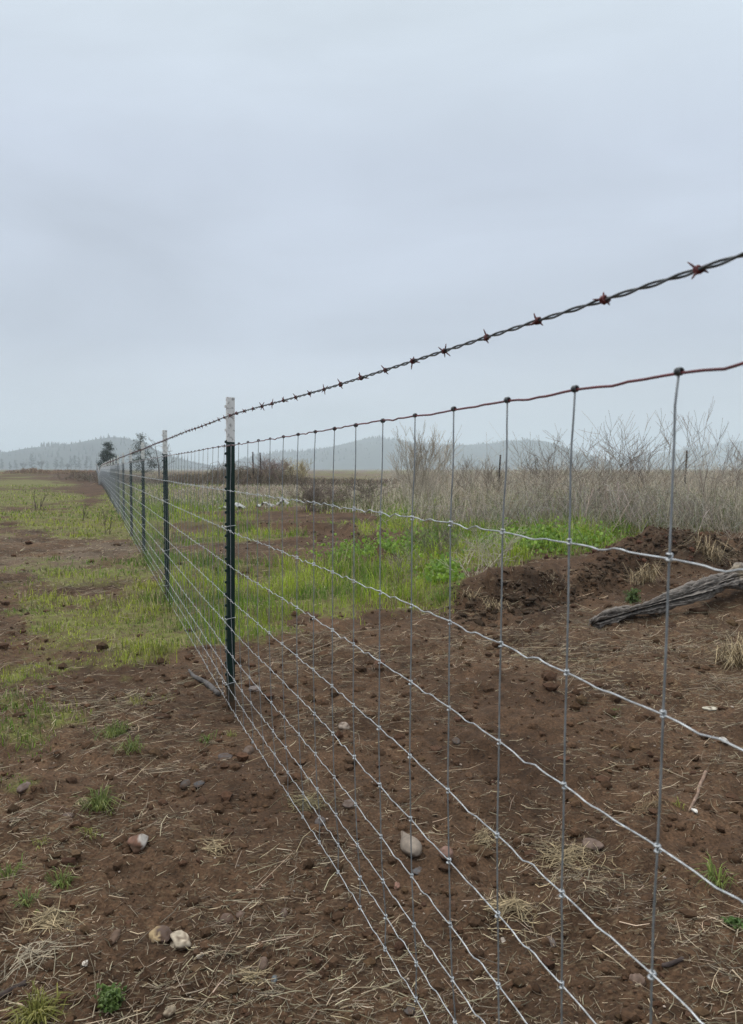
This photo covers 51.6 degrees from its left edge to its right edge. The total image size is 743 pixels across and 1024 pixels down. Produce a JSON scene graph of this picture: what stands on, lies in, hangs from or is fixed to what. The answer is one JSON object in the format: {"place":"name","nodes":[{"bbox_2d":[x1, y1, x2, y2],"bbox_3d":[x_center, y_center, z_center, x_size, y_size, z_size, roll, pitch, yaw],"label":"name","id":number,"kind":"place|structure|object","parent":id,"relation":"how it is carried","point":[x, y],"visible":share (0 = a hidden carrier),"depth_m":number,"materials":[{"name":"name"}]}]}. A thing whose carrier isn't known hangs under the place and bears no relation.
{"place":"outdoors","nodes":[
{"label":"outdoors","id":0,"kind":"place"},
{"bbox_2d":[0,437,225,469],"bbox_3d":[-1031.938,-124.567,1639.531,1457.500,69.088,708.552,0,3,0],"label":"hill","id":1,"kind":"structure","parent":0,"point":[18,456],"depth_m":1421.05,"materials":[{"name":"grey"}]},
{"bbox_2d":[0,434,225,468],"bbox_3d":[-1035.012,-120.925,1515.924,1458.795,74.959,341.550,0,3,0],"label":"forest","id":2,"kind":"object","parent":1,"relation":"on","point":[65,444],"visible":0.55,"depth_m":1517.42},
{"bbox_2d":[0,481,734,991],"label":"grass","id":3,"kind":"structure","parent":0,"point":[304,585],"depth_m":7.41,"materials":[{"name":"plant"}]},
{"bbox_2d":[0,469,742,1023],"bbox_3d":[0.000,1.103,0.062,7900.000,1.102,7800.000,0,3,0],"label":"ground","id":4,"kind":"structure","parent":0,"point":[432,799],"depth_m":2.77,"materials":[{"name":"soil"}]},
{"bbox_2d":[0,980,26,997],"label":"stick","id":5,"kind":"object","parent":4,"relation":"on","point":[10,989],"visible":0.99,"depth_m":1.63,"materials":[{"name":"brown wood"}]},
{"bbox_2d":[0,852,34,879],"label":"grass tuft","id":6,"kind":"object","parent":4,"relation":"on","point":[9,870],"visible":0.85,"depth_m":2.08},
{"bbox_2d":[16,782,30,792],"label":"stone","id":7,"kind":"object","parent":4,"relation":"on","point":[22,787],"visible":0.98,"depth_m":2.57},
{"bbox_2d":[10,884,42,913],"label":"grass tuft","id":8,"kind":"object","parent":4,"relation":"on","point":[24,898],"visible":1,"depth_m":1.94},
{"bbox_2d":[0,977,72,1023],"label":"grass tuft","id":9,"kind":"object","parent":4,"relation":"on","point":[30,1014],"visible":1,"depth_m":1.56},
{"bbox_2d":[31,837,49,850],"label":"grass tuft","id":10,"kind":"object","parent":4,"relation":"on","point":[40,842],"visible":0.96,"depth_m":2.23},
{"bbox_2d":[33,490,47,508],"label":"dead stalk","id":11,"kind":"object","parent":4,"relation":"on","point":[40,500],"visible":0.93,"depth_m":19.63,"materials":[{"name":"brown plant"}]},
{"bbox_2d":[0,927,88,1007],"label":"dry grass tuft","id":12,"kind":"object","parent":4,"relation":"on","point":[26,949],"visible":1,"depth_m":1.71,"materials":[{"name":"plant"}]},
{"bbox_2d":[0,468,94,473],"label":"brush","id":13,"kind":"object","parent":4,"relation":"on","point":[33,470],"visible":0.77,"depth_m":110.44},
{"bbox_2d":[3,896,92,940],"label":"dry grass tuft","id":14,"kind":"object","parent":4,"relation":"on","point":[46,915],"visible":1,"depth_m":1.88,"materials":[{"name":"plant"}]},
{"bbox_2d":[42,864,80,890],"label":"grass tuft","id":15,"kind":"object","parent":4,"relation":"on","point":[61,879],"visible":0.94,"depth_m":2.08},
{"bbox_2d":[77,827,102,839],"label":"grass tuft","id":16,"kind":"object","parent":4,"relation":"on","point":[90,830],"visible":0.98,"depth_m":2.31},
{"bbox_2d":[72,784,126,816],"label":"grass tuft","id":17,"kind":"object","parent":4,"relation":"on","point":[95,801],"visible":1,"depth_m":2.51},
{"bbox_2d":[85,718,132,740],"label":"grass tuft","id":18,"kind":"object","parent":4,"relation":"on","point":[112,731],"visible":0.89,"depth_m":3.19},
{"bbox_2d":[92,982,126,1015],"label":"leafy weed","id":19,"kind":"object","parent":4,"relation":"on","point":[111,996],"visible":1,"depth_m":1.61,"materials":[{"name":"green plant"}]},
{"bbox_2d":[95,440,124,468],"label":"pine tree","id":20,"kind":"object","parent":4,"relation":"on","point":[107,453],"visible":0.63,"depth_m":111.19,"materials":[{"name":"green plant"}]},
{"bbox_2d":[110,929,120,943],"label":"stone","id":21,"kind":"object","parent":4,"relation":"on","point":[114,937],"visible":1,"depth_m":1.80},
{"bbox_2d":[47,469,196,484],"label":"brush","id":22,"kind":"object","parent":4,"relation":"on","point":[89,476],"visible":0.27,"depth_m":79.92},
{"bbox_2d":[121,453,124,520],"bbox_3d":[-4.987,-0.301,15.432,0.059,1.778,0.068,-1,3,-20],"label":"fence post","id":23,"kind":"object","parent":4,"relation":"on","point":[123,502],"visible":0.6,"depth_m":15.41,"materials":[{"name":"metal"}]},
{"bbox_2d":[108,733,147,756],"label":"grass tuft","id":24,"kind":"object","parent":4,"relation":"on","point":[131,745],"visible":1,"depth_m":3.00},
{"bbox_2d":[129,449,132,535],"bbox_3d":[-3.904,-0.134,12.461,0.059,1.778,0.068,-1,3,-20],"label":"fence post","id":25,"kind":"object","parent":4,"relation":"on","point":[130,494],"visible":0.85,"depth_m":12.44,"materials":[{"name":"metal"}]},
{"bbox_2d":[114,687,156,704],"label":"grass tuft","id":26,"kind":"object","parent":4,"relation":"on","point":[136,701],"visible":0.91,"depth_m":3.57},
{"bbox_2d":[127,834,148,853],"bbox_3d":[-0.682,0.959,2.229,0.059,0.045,0.090,0,3,0],"label":"stone","id":27,"kind":"object","parent":4,"relation":"on","point":[137,843],"visible":1,"depth_m":2.21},
{"bbox_2d":[140,442,145,556],"bbox_3d":[-2.821,0.033,9.480,0.058,1.778,0.068,-1,4,-20],"label":"fence post","id":28,"kind":"object","parent":4,"relation":"on","point":[142,498],"visible":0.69,"depth_m":9.47,"materials":[{"name":"metal"}]},
{"bbox_2d":[128,432,160,473],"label":"pine tree","id":29,"kind":"object","parent":4,"relation":"on","point":[147,452],"visible":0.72,"depth_m":89.35,"materials":[{"name":"grey plant"}]},
{"bbox_2d":[144,437,176,472],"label":"bare tree","id":30,"kind":"object","parent":4,"relation":"on","point":[157,458],"visible":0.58,"depth_m":79.97,"materials":[{"name":"grey plant"}]},
{"bbox_2d":[149,925,171,945],"bbox_3d":[-0.502,1.010,1.829,0.064,0.030,0.059,1,3,12],"label":"stone","id":31,"kind":"object","parent":4,"relation":"on","point":[160,934],"visible":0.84,"depth_m":1.82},
{"bbox_2d":[143,640,178,656],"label":"grass tuft","id":32,"kind":"object","parent":4,"relation":"on","point":[162,650],"visible":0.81,"depth_m":4.55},
{"bbox_2d":[161,430,169,599],"bbox_3d":[-1.743,0.200,6.508,0.058,1.778,0.069,-1,3,-20],"label":"fence post","id":33,"kind":"object","parent":4,"relation":"on","point":[165,492],"visible":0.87,"depth_m":6.49,"materials":[{"name":"metal"}]},
{"bbox_2d":[96,252,742,471],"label":"barbed wire","id":34,"kind":"object","parent":33,"relation":"attached to","point":[603,299],"visible":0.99,"depth_m":1.06,"materials":[{"name":"metal"}]},
{"bbox_2d":[163,1005,175,1018],"bbox_3d":[-0.415,1.029,1.581,0.024,0.018,0.027,0,3,0],"label":"stone","id":35,"kind":"object","parent":4,"relation":"on","point":[169,1011],"visible":1,"depth_m":1.58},
{"bbox_2d":[170,930,190,950],"bbox_3d":[-0.454,1.012,1.807,0.044,0.031,0.080,-2,4,-37],"label":"stone","id":36,"kind":"object","parent":4,"relation":"on","point":[180,940],"visible":0.98,"depth_m":1.79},
{"bbox_2d":[180,779,189,789],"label":"stone","id":37,"kind":"object","parent":4,"relation":"on","point":[184,784],"visible":0.99,"depth_m":2.69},
{"bbox_2d":[193,781,204,787],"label":"stone","id":38,"kind":"object","parent":4,"relation":"on","point":[198,784],"visible":1,"depth_m":2.68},
{"bbox_2d":[188,669,220,695],"bbox_3d":[-0.842,0.865,3.891,0.052,0.041,0.496,-2,4,-30],"label":"stick","id":39,"kind":"object","parent":4,"relation":"on","point":[211,686],"visible":0.99,"depth_m":3.88,"materials":[{"name":"grey wood"}]},
{"bbox_2d":[197,730,216,744],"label":"grass tuft","id":40,"kind":"object","parent":4,"relation":"on","point":[206,738],"visible":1,"depth_m":3.15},
{"bbox_2d":[196,830,240,865],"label":"dry grass tuft","id":41,"kind":"object","parent":4,"relation":"on","point":[215,846],"visible":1,"depth_m":2.22,"materials":[{"name":"plant"}]},
{"bbox_2d":[218,753,232,759],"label":"stone","id":42,"kind":"object","parent":4,"relation":"on","point":[226,756],"visible":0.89,"depth_m":2.98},
{"bbox_2d":[220,913,233,923],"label":"stone","id":43,"kind":"object","parent":4,"relation":"on","point":[230,918],"visible":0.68,"depth_m":1.91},
{"bbox_2d":[222,397,235,709],"bbox_3d":[-0.655,0.367,3.534,0.059,1.778,0.068,-1,3,-20],"label":"fence post","id":44,"kind":"object","parent":4,"relation":"on","point":[229,406],"visible":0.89,"depth_m":3.52,"materials":[{"name":"metal"}]},
{"bbox_2d":[236,910,244,918],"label":"stone","id":45,"kind":"object","parent":4,"relation":"on","point":[240,913],"visible":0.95,"depth_m":1.93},
{"bbox_2d":[242,745,253,754],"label":"stone","id":46,"kind":"object","parent":4,"relation":"on","point":[248,749],"visible":0.66,"depth_m":3.01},
{"bbox_2d":[248,685,260,691],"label":"stone","id":47,"kind":"object","parent":4,"relation":"on","point":[254,688],"visible":0.85,"depth_m":3.75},
{"bbox_2d":[239,955,271,985],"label":"dry grass tuft","id":48,"kind":"object","parent":4,"relation":"on","point":[252,974],"visible":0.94,"depth_m":1.66,"materials":[{"name":"plant"}]},
{"bbox_2d":[258,957,268,970],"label":"stone","id":49,"kind":"object","parent":4,"relation":"on","point":[264,961],"visible":0.98,"depth_m":1.69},
{"bbox_2d":[249,456,291,477],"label":"bare shrub","id":50,"kind":"object","parent":4,"relation":"on","point":[264,463],"visible":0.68,"depth_m":49.73,"materials":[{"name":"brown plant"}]},
{"bbox_2d":[149,461,412,486],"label":"bramble thicket","id":51,"kind":"object","parent":4,"relation":"on","point":[219,475],"visible":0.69,"depth_m":48.98,"materials":[{"name":"plant"}]},
{"bbox_2d":[280,908,288,916],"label":"stone","id":52,"kind":"object","parent":4,"relation":"on","point":[285,913],"visible":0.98,"depth_m":1.93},
{"bbox_2d":[275,457,310,477],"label":"bare shrub","id":53,"kind":"object","parent":4,"relation":"on","point":[302,468],"visible":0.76,"depth_m":51.74,"materials":[{"name":"beige plant"}]},
{"bbox_2d":[270,786,340,812],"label":"dry grass tuft","id":54,"kind":"object","parent":4,"relation":"on","point":[305,801],"visible":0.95,"depth_m":2.52,"materials":[{"name":"plant"}]},
{"bbox_2d":[284,477,335,510],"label":"bare shrub","id":55,"kind":"object","parent":4,"relation":"on","point":[312,490],"visible":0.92,"depth_m":18.36,"materials":[{"name":"brown plant"}]},
{"bbox_2d":[314,816,325,825],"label":"stone","id":56,"kind":"object","parent":4,"relation":"on","point":[321,822],"visible":0.65,"depth_m":2.39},
{"bbox_2d":[310,477,348,507],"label":"bare shrub","id":57,"kind":"object","parent":4,"relation":"on","point":[333,492],"visible":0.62,"depth_m":19.47,"materials":[{"name":"brown plant"}]},
{"bbox_2d":[338,722,349,729],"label":"stone","id":58,"kind":"object","parent":4,"relation":"on","point":[343,725],"visible":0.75,"depth_m":3.22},
{"bbox_2d":[342,799,357,808],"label":"stone","id":59,"kind":"object","parent":4,"relation":"on","point":[348,804],"visible":0.84,"depth_m":2.54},
{"bbox_2d":[334,475,398,507],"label":"bare shrub","id":60,"kind":"object","parent":4,"relation":"on","point":[368,494],"visible":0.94,"depth_m":19.09,"materials":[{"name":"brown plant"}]},
{"bbox_2d":[0,520,742,1023],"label":"soil clods","id":61,"kind":"object","parent":4,"relation":"on","point":[628,1014],"visible":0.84,"depth_m":2.42,"materials":[{"name":"soil"}]},
{"bbox_2d":[0,516,742,1023],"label":"dry straw","id":62,"kind":"object","parent":4,"relation":"on","point":[398,982],"visible":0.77,"depth_m":2.20,"materials":[{"name":"plant"}]},
{"bbox_2d":[385,541,428,583],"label":"bare shrub","id":63,"kind":"object","parent":4,"relation":"on","point":[400,561],"visible":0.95,"depth_m":7.39,"materials":[{"name":"beige plant"}]},
{"bbox_2d":[403,1004,415,1014],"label":"stone","id":64,"kind":"object","parent":4,"relation":"on","point":[408,1010],"visible":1,"depth_m":1.57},
{"bbox_2d":[400,831,421,857],"bbox_3d":[0.103,0.963,2.231,0.063,0.047,0.142,-2,4,-30],"label":"stone","id":65,"kind":"object","parent":4,"relation":"on","point":[405,846],"visible":0.91,"depth_m":2.19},
{"bbox_2d":[412,867,421,874],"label":"stone","id":66,"kind":"object","parent":4,"relation":"on","point":[417,870],"visible":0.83,"depth_m":2.12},
{"bbox_2d":[96,362,742,1023],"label":"wire fence","id":67,"kind":"object","parent":4,"relation":"on","point":[108,476],"visible":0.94,"depth_m":1.51,"materials":[{"name":"metal"}]},
{"bbox_2d":[387,421,464,502],"bbox_3d":[1.375,-1.211,19.489,2.049,2.291,2.143,0,3,0],"label":"bare shrub","id":68,"kind":"object","parent":4,"relation":"on","point":[420,463],"visible":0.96,"depth_m":19.31,"materials":[{"name":"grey plant"}]},
{"bbox_2d":[119,422,742,543],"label":"dry weeds","id":69,"kind":"object","parent":4,"relation":"on","point":[689,482],"visible":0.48,"depth_m":20.43,"materials":[{"name":"plant"}]},
{"bbox_2d":[392,508,481,559],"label":"plant","id":70,"kind":"object","parent":4,"relation":"on","point":[445,539],"visible":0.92,"depth_m":7.93,"materials":[{"name":"green plant"}]},
{"bbox_2d":[410,579,472,607],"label":"grass tuft","id":71,"kind":"object","parent":4,"relation":"on","point":[439,597],"visible":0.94,"depth_m":5.96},
{"bbox_2d":[439,846,452,860],"bbox_3d":[0.210,0.962,2.162,0.040,0.032,0.058,0,3,0],"label":"stone","id":72,"kind":"object","parent":4,"relation":"on","point":[444,850],"visible":0.78,"depth_m":2.15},
{"bbox_2d":[452,737,459,744],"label":"stone","id":73,"kind":"object","parent":4,"relation":"on","point":[455,740],"visible":1,"depth_m":3.09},
{"bbox_2d":[438,531,512,579],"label":"bare shrub","id":74,"kind":"object","parent":4,"relation":"on","point":[482,547],"visible":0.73,"depth_m":6.60,"materials":[{"name":"brown plant"}]},
{"bbox_2d":[461,587,491,602],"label":"dry grass tuft","id":75,"kind":"object","parent":4,"relation":"on","point":[469,594],"visible":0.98,"depth_m":5.86,"materials":[{"name":"plant"}]},
{"bbox_2d":[442,451,514,513],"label":"bare shrub","id":76,"kind":"object","parent":4,"relation":"on","point":[473,478],"visible":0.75,"depth_m":15.37,"materials":[{"name":"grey plant"}]},
{"bbox_2d":[467,822,514,847],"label":"dry grass tuft","id":77,"kind":"object","parent":4,"relation":"on","point":[485,832],"visible":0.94,"depth_m":2.31,"materials":[{"name":"plant"}]},
{"bbox_2d":[456,518,530,567],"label":"bare shrub","id":78,"kind":"object","parent":4,"relation":"on","point":[505,549],"visible":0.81,"depth_m":7.35,"materials":[{"name":"brown plant"}]},
{"bbox_2d":[469,454,517,507],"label":"bare shrub","id":79,"kind":"object","parent":4,"relation":"on","point":[490,478],"visible":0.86,"depth_m":14.29,"materials":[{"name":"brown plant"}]},
{"bbox_2d":[481,595,510,610],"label":"dry grass tuft","id":80,"kind":"object","parent":4,"relation":"on","point":[493,603],"visible":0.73,"depth_m":5.80,"materials":[{"name":"plant"}]},
{"bbox_2d":[455,880,547,955],"bbox_3d":[0.338,0.992,1.920,0.196,0.080,0.275,2,4,26],"label":"dry grass tuft","id":81,"kind":"object","parent":4,"relation":"on","point":[511,903],"visible":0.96,"depth_m":1.92,"materials":[{"name":"plant"}]},
{"bbox_2d":[295,494,731,600],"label":"leafy weeds","id":82,"kind":"object","parent":4,"relation":"on","point":[438,567],"visible":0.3,"depth_m":9.07,"materials":[{"name":"green plant"}]},
{"bbox_2d":[500,430,584,519],"bbox_3d":[2.846,-0.564,12.743,1.326,1.703,2.775,1,3,23],"label":"bare shrub","id":83,"kind":"object","parent":4,"relation":"on","point":[531,467],"visible":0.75,"depth_m":13.02,"materials":[{"name":"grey plant"}]},
{"bbox_2d":[547,936,555,946],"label":"stone","id":84,"kind":"object","parent":4,"relation":"on","point":[552,941],"visible":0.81,"depth_m":1.81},
{"bbox_2d":[364,474,742,554],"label":"weed tangle","id":85,"kind":"object","parent":4,"relation":"on","point":[607,496],"visible":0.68,"depth_m":11.22,"materials":[{"name":"plant"}]},
{"bbox_2d":[502,826,636,887],"bbox_3d":[0.557,0.982,2.203,0.336,0.075,0.361,-3,4,-44],"label":"dry grass tuft","id":86,"kind":"object","parent":4,"relation":"on","point":[569,853],"visible":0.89,"depth_m":2.21,"materials":[{"name":"plant"}]},
{"bbox_2d":[510,414,653,523],"bbox_3d":[3.243,-0.648,12.115,2.191,1.897,2.151,0,3,0],"label":"bare shrub","id":87,"kind":"object","parent":4,"relation":"on","point":[582,463],"visible":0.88,"depth_m":12.07,"materials":[{"name":"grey plant"}]},
{"bbox_2d":[582,838,603,849],"bbox_3d":[0.658,0.989,2.290,0.063,0.018,0.076,0,3,0],"label":"stone","id":88,"kind":"object","parent":4,"relation":"on","point":[590,843],"visible":0.96,"depth_m":2.28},
{"bbox_2d":[592,945,657,1018],"bbox_3d":[0.558,1.015,1.676,0.035,0.038,0.303,-1,3,-10],"label":"stick","id":89,"kind":"object","parent":4,"relation":"on","point":[624,968],"visible":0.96,"depth_m":1.71,"materials":[{"name":"brown wood"}]},
{"bbox_2d":[545,413,709,512],"bbox_3d":[4.066,-0.683,12.446,2.039,1.901,2.307,3,4,43],"label":"bare shrub","id":90,"kind":"object","parent":4,"relation":"on","point":[608,470],"visible":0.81,"depth_m":12.28,"materials":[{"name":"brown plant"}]},
{"bbox_2d":[623,588,640,603],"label":"leafy weed","id":91,"kind":"object","parent":4,"relation":"on","point":[633,597],"visible":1,"depth_m":6.14,"materials":[{"name":"green plant"}]},
{"bbox_2d":[629,973,645,986],"bbox_3d":[0.574,1.014,1.659,0.035,0.026,0.038,0,3,0],"label":"stone","id":92,"kind":"object","parent":4,"relation":"on","point":[638,978],"visible":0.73,"depth_m":1.65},
{"bbox_2d":[619,560,676,584],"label":"dry grass tuft","id":93,"kind":"object","parent":4,"relation":"on","point":[649,577],"visible":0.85,"depth_m":6.85,"materials":[{"name":"plant"}]},
{"bbox_2d":[628,793,676,815],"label":"dry grass tuft","id":94,"kind":"object","parent":4,"relation":"on","point":[653,804],"visible":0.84,"depth_m":2.46,"materials":[{"name":"plant"}]},
{"bbox_2d":[582,412,742,518],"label":"bare shrub","id":95,"kind":"object","parent":4,"relation":"on","point":[637,465],"visible":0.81,"depth_m":11.84,"materials":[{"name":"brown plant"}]},
{"bbox_2d":[588,562,742,628],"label":"fallen log","id":96,"kind":"object","parent":4,"relation":"on","point":[709,587],"visible":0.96,"depth_m":5.71,"materials":[{"name":"grey wood"}]},
{"bbox_2d":[661,957,683,967],"bbox_3d":[0.659,0.988,1.683,0.058,0.016,0.016,-1,3,-11],"label":"stick","id":97,"kind":"object","parent":4,"relation":"on","point":[672,962],"visible":1,"depth_m":1.68,"materials":[{"name":"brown wood"}]},
{"bbox_2d":[688,770,706,810],"bbox_3d":[1.100,0.948,2.598,0.019,0.035,0.381,2,4,31],"label":"stick","id":98,"kind":"object","parent":4,"relation":"on","point":[698,790],"visible":0.96,"depth_m":2.63,"materials":[{"name":"brown wood"}]},
{"bbox_2d":[672,410,732,524],"bbox_3d":[4.752,-0.592,11.080,0.827,1.859,0.295,1,4,24],"label":"bare shrub","id":99,"kind":"object","parent":4,"relation":"on","point":[702,447],"visible":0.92,"depth_m":11.08,"materials":[{"name":"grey plant"}]},
{"bbox_2d":[672,527,742,567],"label":"dry grass tuft","id":100,"kind":"object","parent":4,"relation":"on","point":[712,556],"visible":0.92,"depth_m":7.72,"materials":[{"name":"plant"}]},
{"bbox_2d":[673,631,742,670],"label":"dry grass tuft","id":101,"kind":"object","parent":4,"relation":"on","point":[737,661],"visible":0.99,"depth_m":4.28,"materials":[{"name":"plant"}]},
{"bbox_2d":[702,706,716,711],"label":"stone","id":102,"kind":"object","parent":4,"relation":"on","point":[706,708],"visible":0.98,"depth_m":3.61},
{"bbox_2d":[682,401,738,524],"bbox_3d":[4.881,-0.661,11.150,0.788,1.975,0.464,-2,4,-30],"label":"bare shrub","id":103,"kind":"object","parent":4,"relation":"on","point":[708,448],"visible":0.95,"depth_m":11.05,"materials":[{"name":"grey plant"}]},
{"bbox_2d":[688,853,738,894],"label":"grass tuft","id":104,"kind":"object","parent":4,"relation":"on","point":[710,875],"visible":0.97,"depth_m":2.07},
{"bbox_2d":[694,476,742,539],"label":"bare shrub","id":105,"kind":"object","parent":4,"relation":"on","point":[726,509],"visible":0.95,"depth_m":9.56,"materials":[{"name":"brown plant"}]},
{"bbox_2d":[707,434,742,500],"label":"bare shrub","id":106,"kind":"object","parent":4,"relation":"on","point":[734,465],"visible":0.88,"depth_m":11.50,"materials":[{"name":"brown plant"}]},
{"bbox_2d":[720,916,742,930],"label":"leafy weed","id":107,"kind":"object","parent":4,"relation":"on","point":[732,920],"visible":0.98,"depth_m":1.82,"materials":[{"name":"green plant"}]},
{"bbox_2d":[0,0,742,464],"label":"sky","id":108,"kind":"structure","parent":0,"point":[203,203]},
{"bbox_2d":[215,438,654,468],"bbox_3d":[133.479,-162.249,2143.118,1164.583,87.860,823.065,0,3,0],"label":"hill","id":109,"kind":"structure","parent":0,"point":[371,461],"depth_m":1859.26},
{"bbox_2d":[218,435,667,468],"bbox_3d":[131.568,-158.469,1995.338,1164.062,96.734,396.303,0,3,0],"label":"forest","id":110,"kind":"object","parent":109,"relation":"on","point":[372,436],"visible":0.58,"depth_m":2001.38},
{"bbox_2d":[610,441,742,468],"bbox_3d":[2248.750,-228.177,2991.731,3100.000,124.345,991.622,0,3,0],"label":"hill","id":111,"kind":"structure","parent":0,"point":[723,453],"depth_m":2722.34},
{"bbox_2d":[612,439,742,464],"bbox_3d":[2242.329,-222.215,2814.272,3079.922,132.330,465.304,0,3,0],"label":"forest","id":112,"kind":"object","parent":111,"relation":"on","point":[688,447],"visible":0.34,"depth_m":2960.16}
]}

